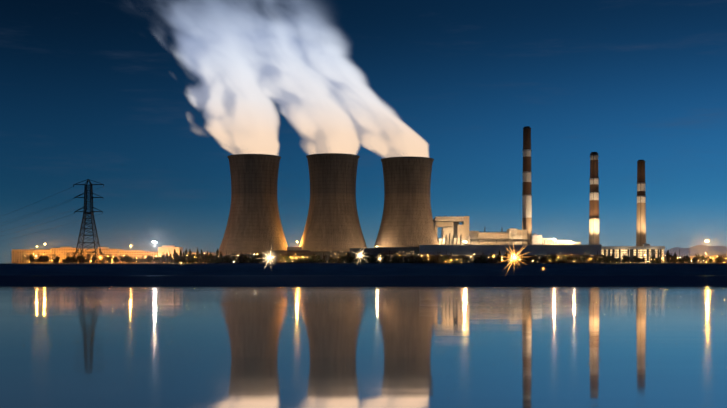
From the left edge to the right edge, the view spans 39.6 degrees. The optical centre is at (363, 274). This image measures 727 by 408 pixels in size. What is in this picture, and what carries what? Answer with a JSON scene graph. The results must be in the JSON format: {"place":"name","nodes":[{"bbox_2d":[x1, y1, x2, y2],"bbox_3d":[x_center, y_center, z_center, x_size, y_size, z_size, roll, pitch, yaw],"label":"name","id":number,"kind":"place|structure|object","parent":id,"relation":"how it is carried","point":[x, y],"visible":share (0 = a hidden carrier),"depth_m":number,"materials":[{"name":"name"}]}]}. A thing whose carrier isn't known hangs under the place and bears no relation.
{"place":"outdoors","nodes":[
{"label":"outdoors","id":0,"kind":"place"},
{"bbox_2d":[0,275,726,407],"bbox_3d":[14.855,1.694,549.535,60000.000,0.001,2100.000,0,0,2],"label":"water","id":1,"kind":"structure","parent":0,"point":[363,341],"depth_m":25.45,"materials":[{"name":"blue liquid"}]},
{"bbox_2d":[0,263,726,274],"bbox_3d":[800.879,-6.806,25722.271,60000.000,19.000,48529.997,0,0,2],"label":"ground","id":2,"kind":"structure","parent":0,"point":[356,269],"depth_m":1489.41,"materials":[{"name":"black soil"}]},
{"bbox_2d":[73,179,103,262],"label":"pylon","id":3,"kind":"object","parent":2,"relation":"on","point":[85,211],"depth_m":1561.00,"materials":[{"name":"grey metal"}]},
{"bbox_2d":[0,187,99,237],"bbox_3d":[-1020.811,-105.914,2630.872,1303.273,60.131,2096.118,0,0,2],"label":"power lines","id":4,"kind":"object","parent":3,"relation":"attached to","point":[42,211],"depth_m":1885.20,"materials":[{"name":"black metal"}]},
{"bbox_2d":[12,245,216,262],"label":"building","id":5,"kind":"structure","parent":2,"relation":"on","point":[116,252],"depth_m":1675.20,"materials":[{"name":"white"}]},
{"bbox_2d":[219,154,287,254],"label":"cooling tower","id":6,"kind":"structure","parent":2,"relation":"on","point":[260,178],"depth_m":1619.70,"materials":[{"name":"concrete"}]},
{"bbox_2d":[214,247,419,262],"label":"halls","id":7,"kind":"object","parent":2,"relation":"on","point":[393,251],"depth_m":1577.74,"materials":[{"name":"white"}]},
{"bbox_2d":[299,153,366,250],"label":"cooling tower","id":8,"kind":"structure","parent":2,"relation":"on","point":[338,169],"depth_m":1615.84,"materials":[{"name":"concrete"}]},
{"bbox_2d":[14,260,719,264],"bbox_3d":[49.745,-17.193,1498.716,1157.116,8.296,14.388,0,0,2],"label":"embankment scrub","id":9,"kind":"object","parent":2,"relation":"on","point":[622,261],"visible":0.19,"depth_m":1496.61,"materials":[{"name":"green plant"}]},
{"bbox_2d":[24,253,718,262],"bbox_3d":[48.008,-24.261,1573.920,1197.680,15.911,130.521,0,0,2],"label":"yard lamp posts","id":10,"kind":"object","parent":2,"relation":"on","point":[280,255],"depth_m":1524.27,"materials":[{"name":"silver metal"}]},
{"bbox_2d":[17,250,726,262],"bbox_3d":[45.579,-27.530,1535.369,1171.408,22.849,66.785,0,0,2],"label":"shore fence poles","id":11,"kind":"object","parent":2,"relation":"on","point":[699,261],"visible":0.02,"depth_m":1523.04,"materials":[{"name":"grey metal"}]},
{"bbox_2d":[22,251,724,262],"bbox_3d":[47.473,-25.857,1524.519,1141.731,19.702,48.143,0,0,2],"label":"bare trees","id":12,"kind":"object","parent":2,"relation":"on","point":[506,255],"depth_m":1521.79,"materials":[{"name":"brown plant"}]},
{"bbox_2d":[29,253,726,262],"bbox_3d":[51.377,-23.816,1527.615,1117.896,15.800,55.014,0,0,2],"label":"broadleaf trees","id":13,"kind":"object","parent":2,"relation":"on","point":[369,259],"depth_m":1520.34,"materials":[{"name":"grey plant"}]},
{"bbox_2d":[374,156,438,247],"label":"cooling tower","id":14,"kind":"structure","parent":2,"relation":"on","point":[411,175],"depth_m":1612.61,"materials":[{"name":"concrete"}]},
{"bbox_2d":[166,248,676,262],"bbox_3d":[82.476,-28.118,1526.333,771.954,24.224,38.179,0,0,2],"label":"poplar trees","id":15,"kind":"object","parent":2,"relation":"on","point":[498,257],"depth_m":1526.74,"materials":[{"name":"green plant"}]},
{"bbox_2d":[433,212,478,244],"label":"boiler house","id":16,"kind":"structure","parent":2,"relation":"on","point":[449,224],"depth_m":1637.67,"materials":[{"name":"white concrete"}]},
{"bbox_2d":[469,227,530,244],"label":"turbine hall","id":17,"kind":"structure","parent":2,"relation":"on","point":[520,236],"depth_m":1641.46,"materials":[{"name":"white concrete"}]},
{"bbox_2d":[419,244,601,262],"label":"blue grey hall","id":18,"kind":"structure","parent":2,"relation":"on","point":[470,251],"depth_m":1552.00,"materials":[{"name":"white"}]},
{"bbox_2d":[522,126,531,244],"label":"chimney","id":19,"kind":"object","parent":2,"relation":"on","point":[527,200],"visible":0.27,"depth_m":1705.60,"materials":[{"name":"paint"}]},
{"bbox_2d":[531,234,580,244],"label":"service buildings","id":20,"kind":"structure","parent":2,"relation":"on","point":[536,239],"depth_m":1651.81,"materials":[{"name":"white concrete"}]},
{"bbox_2d":[589,152,599,244],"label":"chimney","id":21,"kind":"object","parent":2,"relation":"on","point":[593,203],"depth_m":1701.83,"materials":[{"name":"paint"}]},
{"bbox_2d":[602,244,664,262],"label":"industrial building","id":22,"kind":"structure","parent":2,"relation":"on","point":[632,250],"depth_m":1566.88,"materials":[{"name":"white concrete"}]},
{"bbox_2d":[636,160,645,245],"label":"chimney","id":23,"kind":"object","parent":2,"relation":"on","point":[641,203],"depth_m":1699.79,"materials":[{"name":"paint"}]},
{"bbox_2d":[664,256,718,262],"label":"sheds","id":24,"kind":"object","parent":2,"relation":"on","point":[712,257],"depth_m":1683.05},
{"bbox_2d":[0,0,726,262],"label":"sky","id":25,"kind":"structure","parent":0,"point":[147,101],"materials":[{"name":"blue"}]},
{"bbox_2d":[664,245,726,256],"bbox_3d":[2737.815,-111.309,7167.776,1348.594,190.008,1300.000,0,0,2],"label":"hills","id":26,"kind":"structure","parent":0,"point":[722,248],"depth_m":6863.31,"materials":[{"name":"brown"}]}
]}

